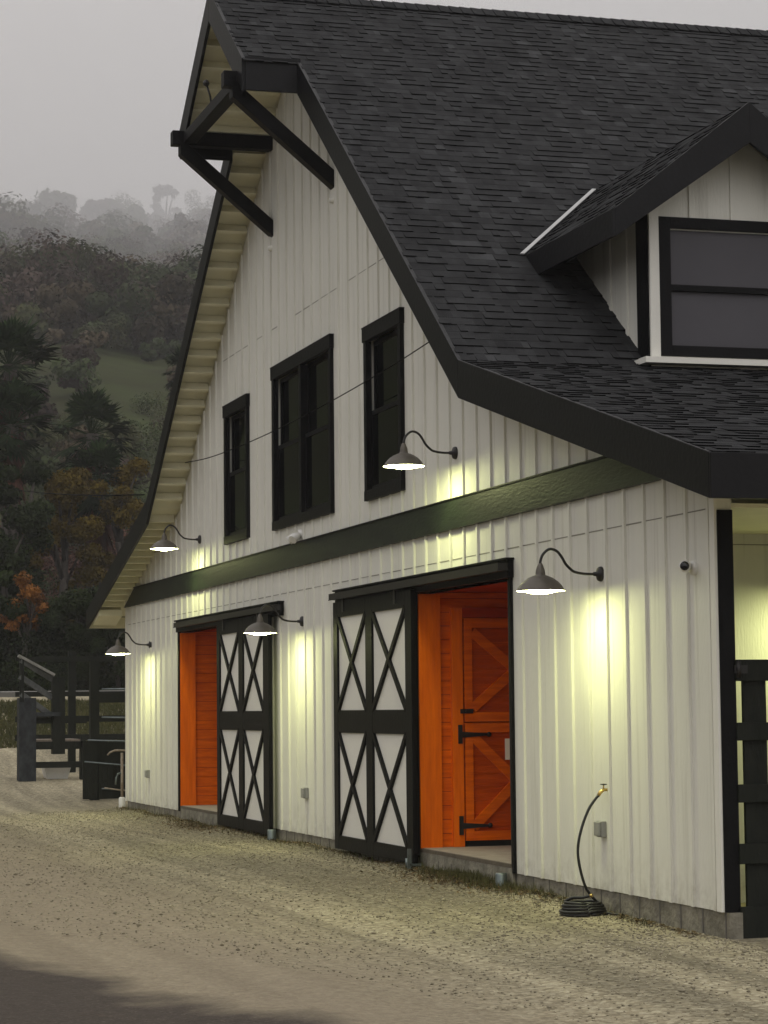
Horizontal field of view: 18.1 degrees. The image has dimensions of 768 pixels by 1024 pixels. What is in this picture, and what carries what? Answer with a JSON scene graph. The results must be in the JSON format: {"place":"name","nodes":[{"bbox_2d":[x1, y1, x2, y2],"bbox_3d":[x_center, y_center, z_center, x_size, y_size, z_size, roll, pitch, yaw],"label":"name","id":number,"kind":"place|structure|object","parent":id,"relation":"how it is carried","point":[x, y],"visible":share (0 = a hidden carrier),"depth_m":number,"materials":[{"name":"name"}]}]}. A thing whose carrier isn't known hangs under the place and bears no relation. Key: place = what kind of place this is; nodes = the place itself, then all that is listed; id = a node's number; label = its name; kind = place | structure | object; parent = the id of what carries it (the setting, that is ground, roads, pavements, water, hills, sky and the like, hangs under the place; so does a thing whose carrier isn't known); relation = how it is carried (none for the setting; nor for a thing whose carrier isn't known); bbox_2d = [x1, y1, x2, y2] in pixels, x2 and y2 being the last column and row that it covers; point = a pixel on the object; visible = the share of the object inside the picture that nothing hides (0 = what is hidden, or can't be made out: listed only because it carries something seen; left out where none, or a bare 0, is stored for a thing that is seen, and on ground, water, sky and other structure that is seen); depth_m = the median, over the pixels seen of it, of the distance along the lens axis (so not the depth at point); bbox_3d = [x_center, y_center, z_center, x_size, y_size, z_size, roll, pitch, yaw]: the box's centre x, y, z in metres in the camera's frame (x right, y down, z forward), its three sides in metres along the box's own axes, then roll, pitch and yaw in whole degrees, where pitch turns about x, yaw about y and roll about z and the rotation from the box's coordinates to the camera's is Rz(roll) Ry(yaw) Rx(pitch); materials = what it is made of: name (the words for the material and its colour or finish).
{"place":"outdoors","nodes":[
{"label":"outdoors","id":0,"kind":"place"},
{"bbox_2d":[0,698,124,748],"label":"grass","id":1,"kind":"structure","parent":0,"point":[43,729],"depth_m":59.17,"materials":[{"name":"green plant"}]},
{"bbox_2d":[0,690,124,696],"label":"path","id":2,"kind":"structure","parent":0,"point":[7,693],"depth_m":66.47,"materials":[{"name":"grey gravel"}]},
{"bbox_2d":[0,335,173,558],"bbox_3d":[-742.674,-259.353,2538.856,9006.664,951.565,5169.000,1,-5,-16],"label":"hills","id":3,"kind":"structure","parent":0,"point":[127,374],"depth_m":190.78,"materials":[{"name":"green plant"}]},
{"bbox_2d":[0,514,42,662],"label":"evergreen tree","id":4,"kind":"object","parent":3,"relation":"on","point":[12,560],"visible":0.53,"depth_m":77.00,"materials":[{"name":"green plant"}]},
{"bbox_2d":[0,445,55,587],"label":"evergreen tree","id":5,"kind":"object","parent":3,"relation":"on","point":[42,510],"visible":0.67,"depth_m":82.32,"materials":[{"name":"green plant"}]},
{"bbox_2d":[17,198,38,214],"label":"ridge tree","id":6,"kind":"object","parent":3,"relation":"on","point":[20,200],"visible":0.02,"depth_m":2991.18,"materials":[{"name":"grey plant"}]},
{"bbox_2d":[0,375,58,571],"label":"pine tree","id":7,"kind":"object","parent":3,"relation":"on","point":[16,396],"visible":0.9,"depth_m":89.02,"materials":[{"name":"green plant"}]},
{"bbox_2d":[0,310,61,568],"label":"pine tree","id":8,"kind":"object","parent":3,"relation":"on","point":[16,336],"visible":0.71,"depth_m":91.35,"materials":[{"name":"green plant"}]},
{"bbox_2d":[33,187,80,222],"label":"ridge tree","id":9,"kind":"object","parent":3,"relation":"on","point":[46,197],"visible":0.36,"depth_m":3188.01,"materials":[{"name":"grey plant"}]},
{"bbox_2d":[19,466,106,631],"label":"olive tree","id":10,"kind":"object","parent":3,"relation":"on","point":[71,481],"visible":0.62,"depth_m":90.37,"materials":[{"name":"green plant"}]},
{"bbox_2d":[0,518,136,622],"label":"thicket","id":11,"kind":"object","parent":3,"relation":"on","point":[47,589],"visible":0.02,"depth_m":108.12,"materials":[{"name":"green plant"}]},
{"bbox_2d":[0,391,168,592],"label":"hill scrub","id":12,"kind":"object","parent":3,"relation":"on","point":[153,438],"visible":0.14,"depth_m":151.51,"materials":[{"name":"green plant"}]},
{"bbox_2d":[47,385,138,588],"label":"pine tree","id":13,"kind":"object","parent":3,"relation":"on","point":[85,405],"visible":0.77,"depth_m":97.48,"materials":[{"name":"green plant"}]},
{"bbox_2d":[15,312,181,486],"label":"hill bushes","id":14,"kind":"object","parent":3,"relation":"on","point":[85,341],"visible":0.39,"depth_m":179.60,"materials":[{"name":"green plant"}]},
{"bbox_2d":[78,197,122,220],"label":"ridge tree","id":15,"kind":"object","parent":3,"relation":"on","point":[91,209],"visible":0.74,"depth_m":3606.34,"materials":[{"name":"grey plant"}]},
{"bbox_2d":[62,434,140,589],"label":"pine tree","id":16,"kind":"object","parent":3,"relation":"on","point":[101,454],"visible":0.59,"depth_m":93.27,"materials":[{"name":"green plant"}]},
{"bbox_2d":[0,228,203,356],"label":"hillside woodland","id":17,"kind":"object","parent":3,"relation":"on","point":[65,290],"visible":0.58,"depth_m":230.12,"materials":[{"name":"green plant"}]},
{"bbox_2d":[0,227,204,269],"bbox_3d":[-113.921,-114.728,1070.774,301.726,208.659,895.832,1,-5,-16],"label":"distant woodland","id":18,"kind":"object","parent":3,"relation":"on","point":[125,247],"visible":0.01,"depth_m":1117.57,"materials":[{"name":"grey plant"}]},
{"bbox_2d":[0,189,214,255],"bbox_3d":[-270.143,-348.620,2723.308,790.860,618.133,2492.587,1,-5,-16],"label":"woodland","id":19,"kind":"object","parent":3,"relation":"on","point":[113,224],"visible":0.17,"depth_m":1777.33,"materials":[{"name":"grey plant"}]},
{"bbox_2d":[82,457,150,581],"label":"olive tree","id":20,"kind":"object","parent":3,"relation":"on","point":[122,514],"visible":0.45,"depth_m":91.90,"materials":[{"name":"green plant"}]},
{"bbox_2d":[116,203,147,219],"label":"ridge tree","id":21,"kind":"object","parent":3,"relation":"on","point":[130,209],"visible":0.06,"depth_m":3122.11,"materials":[{"name":"grey plant"}]},
{"bbox_2d":[124,225,160,255],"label":"ridge tree","id":22,"kind":"object","parent":3,"relation":"on","point":[146,228],"visible":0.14,"depth_m":1503.99,"materials":[{"name":"grey plant"}]},
{"bbox_2d":[149,184,182,220],"bbox_3d":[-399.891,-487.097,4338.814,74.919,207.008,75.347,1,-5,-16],"label":"ridge tree","id":23,"kind":"object","parent":3,"relation":"on","point":[159,191],"visible":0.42,"depth_m":4334.18,"materials":[{"name":"grey plant"}]},
{"bbox_2d":[163,344,180,397],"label":"fan palm","id":24,"kind":"object","parent":3,"relation":"on","point":[173,359],"visible":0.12,"depth_m":120.44,"materials":[{"name":"green plant"}]},
{"bbox_2d":[163,212,207,236],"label":"ridge tree","id":25,"kind":"object","parent":3,"relation":"on","point":[179,218],"visible":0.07,"depth_m":1910.56,"materials":[{"name":"grey plant"}]},
{"bbox_2d":[0,696,767,1023],"bbox_3d":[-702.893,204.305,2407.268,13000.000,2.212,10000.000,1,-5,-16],"label":"ground","id":26,"kind":"structure","parent":0,"point":[52,974],"depth_m":17.11,"materials":[{"name":"beige gravel"}]},
{"bbox_2d":[0,571,49,656],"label":"orange bush","id":27,"kind":"object","parent":26,"relation":"on","point":[28,591],"visible":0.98,"depth_m":75.12,"materials":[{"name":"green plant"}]},
{"bbox_2d":[0,595,65,689],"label":"evergreen shrub","id":28,"kind":"object","parent":26,"relation":"on","point":[8,611],"visible":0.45,"depth_m":75.28,"materials":[{"name":"green plant"}]},
{"bbox_2d":[41,768,70,778],"bbox_3d":[-6.445,5.130,47.337,0.560,0.290,0.560,1,-5,-16],"label":"feed tub","id":29,"kind":"object","parent":26,"relation":"on","point":[55,773],"visible":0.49,"depth_m":47.12,"materials":[{"name":"white plastic"}]},
{"bbox_2d":[17,654,106,781],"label":"loading ramp","id":30,"kind":"structure","parent":26,"relation":"on","point":[29,744],"depth_m":46.84,"materials":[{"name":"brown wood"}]},
{"bbox_2d":[0,614,124,690],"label":"undergrowth","id":31,"kind":"object","parent":26,"relation":"on","point":[13,684],"visible":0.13,"depth_m":74.18,"materials":[{"name":"green plant"}]},
{"bbox_2d":[15,651,124,772],"bbox_3d":[-5.758,4.255,49.847,3.750,2.750,0.170,1,-5,-16],"label":"pen fence","id":32,"kind":"object","parent":26,"relation":"on","point":[72,658],"visible":0.44,"depth_m":49.65,"materials":[{"name":"black wood"}]},
{"bbox_2d":[33,585,111,690],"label":"evergreen shrub","id":33,"kind":"object","parent":26,"relation":"on","point":[71,606],"visible":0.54,"depth_m":74.67,"materials":[{"name":"green plant"}]},
{"bbox_2d":[77,628,124,687],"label":"evergreen shrub","id":34,"kind":"object","parent":26,"relation":"on","point":[97,640],"visible":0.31,"depth_m":73.83,"materials":[{"name":"green plant"}]},
{"bbox_2d":[83,661,124,799],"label":"pen gate","id":35,"kind":"structure","parent":26,"relation":"on","point":[101,769],"depth_m":42.86,"materials":[{"name":"black wood"}]},
{"bbox_2d":[104,749,124,806],"bbox_3d":[-4.505,4.522,40.922,0.492,0.978,0.110,1,-5,-16],"label":"yard hydrant","id":36,"kind":"object","parent":26,"relation":"on","point":[121,801],"visible":0.88,"depth_m":40.90,"materials":[{"name":"grey metal"}]},
{"bbox_2d":[267,829,275,839],"bbox_3d":[-1.398,4.051,30.005,0.108,0.203,0.110,1,-5,-16],"label":"post cap","id":37,"kind":"object","parent":26,"relation":"on","point":[271,833],"visible":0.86,"depth_m":29.96,"materials":[{"name":"metal"}]},
{"bbox_2d":[110,805,700,933],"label":"leaf litter","id":38,"kind":"object","parent":26,"relation":"on","point":[477,879],"visible":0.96,"depth_m":22.79,"materials":[{"name":"brown plant"}]},
{"bbox_2d":[86,0,767,939],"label":"barn","id":39,"kind":"structure","parent":26,"relation":"on","point":[544,236],"depth_m":24.85,"materials":[{"name":"white paint"}]},
{"bbox_2d":[0,487,144,495],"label":"utility cable","id":40,"kind":"object","parent":39,"relation":"attached to","point":[78,494],"visible":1,"depth_m":42.17,"materials":[{"name":"black rubber"}]},
{"bbox_2d":[105,631,151,654],"bbox_3d":[-4.048,2.079,38.135,0.732,0.379,0.404,1,-5,-16],"label":"wall lamp","id":41,"kind":"object","parent":39,"relation":"attached to","point":[117,649],"visible":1,"depth_m":38.00,"materials":[{"name":"black metal"}]},
{"bbox_2d":[145,770,149,777],"bbox_3d":[-3.752,4.151,38.204,0.070,0.130,0.120,1,-5,-16],"label":"outlet box","id":42,"kind":"object","parent":39,"relation":"attached to","point":[147,773],"visible":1,"depth_m":38.15,"materials":[{"name":"grey plastic"}]},
{"bbox_2d":[150,525,200,550],"bbox_3d":[-2.998,0.369,34.646,0.732,0.379,0.404,1,-5,-16],"label":"wall lamp","id":43,"kind":"object","parent":39,"relation":"attached to","point":[163,544],"visible":1,"depth_m":34.52,"materials":[{"name":"black metal"}]},
{"bbox_2d":[222,393,249,544],"bbox_3d":[-1.958,-0.556,32.479,0.133,1.915,1.440,1,-5,-16],"label":"window","id":44,"kind":"structure","parent":39,"relation":"in","point":[237,482],"depth_m":32.63,"materials":[{"name":"black paint"}]},
{"bbox_2d":[216,613,272,833],"bbox_3d":[-1.847,2.730,31.533,0.065,2.830,3.000,1,-5,-16],"label":"sliding door","id":45,"kind":"structure","parent":39,"relation":"in","point":[244,661],"depth_m":31.41,"materials":[{"name":"white paint"}]},
{"bbox_2d":[244,604,303,634],"bbox_3d":[-1.328,1.290,28.921,0.732,0.379,0.404,1,-5,-16],"label":"wall lamp","id":46,"kind":"object","parent":39,"relation":"attached to","point":[259,627],"visible":1,"depth_m":28.79,"materials":[{"name":"black metal"}]},
{"bbox_2d":[286,529,301,543],"bbox_3d":[-1.085,0.298,29.140,0.168,0.178,0.281,1,-5,-16],"label":"floodlight","id":47,"kind":"object","parent":39,"relation":"attached to","point":[293,538],"visible":1,"depth_m":29.05,"materials":[{"name":"white plastic"}]},
{"bbox_2d":[270,333,334,530],"bbox_3d":[-0.851,-0.908,29.164,0.378,2.075,2.900,1,-5,-16],"label":"window","id":48,"kind":"structure","parent":39,"relation":"in","point":[303,481],"depth_m":29.07,"materials":[{"name":"black paint"}]},
{"bbox_2d":[301,787,308,798],"bbox_3d":[-0.945,3.346,28.692,0.070,0.130,0.120,1,-5,-16],"label":"outlet box","id":49,"kind":"object","parent":39,"relation":"attached to","point":[304,793],"visible":1,"depth_m":28.64,"materials":[{"name":"grey plastic"}]},
{"bbox_2d":[185,342,428,462],"bbox_3d":[-1.107,-1.145,28.731,0.063,0.175,12.601,1,-5,-16],"label":"cable","id":50,"kind":"object","parent":39,"relation":"attached to","point":[318,407],"visible":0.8,"depth_m":27.34,"materials":[{"name":"black rubber"}]},
{"bbox_2d":[333,589,417,863],"bbox_3d":[-0.126,2.236,25.702,0.065,2.830,3.000,1,-5,-16],"label":"sliding door","id":51,"kind":"structure","parent":39,"relation":"in","point":[374,637],"depth_m":25.54,"materials":[{"name":"white paint"}]},
{"bbox_2d":[361,307,405,501],"bbox_3d":[0.143,-1.123,25.793,0.378,1.915,1.460,1,-5,-16],"label":"window","id":52,"kind":"structure","parent":39,"relation":"in","point":[384,426],"depth_m":25.90,"materials":[{"name":"black paint"}]},
{"bbox_2d":[383,430,457,468],"bbox_3d":[0.348,-0.600,23.309,0.732,0.379,0.404,1,-5,-16],"label":"wall lamp","id":53,"kind":"object","parent":39,"relation":"attached to","point":[403,459],"visible":1,"depth_m":23.19,"materials":[{"name":"black metal"}]},
{"bbox_2d":[449,608,510,846],"bbox_3d":[1.352,2.191,24.658,1.370,2.420,0.120,1,-5,-16],"label":"dutch door","id":54,"kind":"structure","parent":39,"relation":"in","point":[474,823],"depth_m":24.54,"materials":[{"name":"orange wood"}]},
{"bbox_2d":[505,739,509,759],"bbox_3d":[1.294,2.421,24.603,0.125,0.215,0.002,1,-5,-16],"label":"paper notice","id":55,"kind":"object","parent":39,"relation":"attached to","point":[507,749],"visible":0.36,"depth_m":24.59,"materials":[{"name":"white paper"}]},
{"bbox_2d":[516,548,603,593],"bbox_3d":[1.425,0.480,19.592,0.732,0.379,0.404,1,-5,-16],"label":"wall lamp","id":56,"kind":"object","parent":39,"relation":"attached to","point":[539,582],"visible":1,"depth_m":19.47,"materials":[{"name":"black metal"}]},
{"bbox_2d":[594,821,606,836],"bbox_3d":[1.752,2.573,19.553,0.070,0.130,0.120,1,-5,-16],"label":"outlet box","id":57,"kind":"object","parent":39,"relation":"attached to","point":[599,828],"visible":1,"depth_m":19.50,"materials":[{"name":"grey plastic"}]},
{"bbox_2d":[597,784,607,795],"bbox_3d":[1.768,2.245,19.460,0.102,0.102,0.056,1,-5,-16],"label":"wall tap","id":58,"kind":"object","parent":39,"relation":"attached to","point":[601,791],"depth_m":19.45,"materials":[{"name":"gold metal"}]},
{"bbox_2d":[559,795,621,916],"bbox_3d":[1.624,2.751,19.317,0.427,0.959,0.500,1,-5,-16],"label":"garden hose","id":59,"kind":"object","parent":58,"relation":"hanging from","point":[593,906],"visible":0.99,"depth_m":19.25,"materials":[{"name":"black rubber"}]},
{"bbox_2d":[679,560,697,574],"bbox_3d":[2.243,0.412,17.856,0.144,0.110,0.145,1,-5,-16],"label":"security camera","id":60,"kind":"object","parent":39,"relation":"attached to","point":[691,567],"visible":1,"depth_m":17.82,"materials":[{"name":"white plastic"}]},
{"bbox_2d":[727,659,767,938],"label":"stall gate","id":61,"kind":"structure","parent":39,"relation":"attached to","point":[752,727],"depth_m":17.43,"materials":[{"name":"black wood"}]},
{"bbox_2d":[495,872,506,884],"bbox_3d":[1.057,3.347,21.689,0.108,0.203,0.110,1,-5,-16],"label":"post cap","id":62,"kind":"object","parent":26,"relation":"on","point":[501,877],"visible":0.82,"depth_m":21.65,"materials":[{"name":"metal"}]},
{"bbox_2d":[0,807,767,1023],"bbox_3d":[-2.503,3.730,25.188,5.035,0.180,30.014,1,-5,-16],"label":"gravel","id":63,"kind":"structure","parent":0,"point":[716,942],"depth_m":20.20,"materials":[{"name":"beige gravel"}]},
{"bbox_2d":[0,0,767,221],"label":"sky","id":64,"kind":"structure","parent":0,"point":[93,93],"materials":[{"name":"grey"}]}
]}

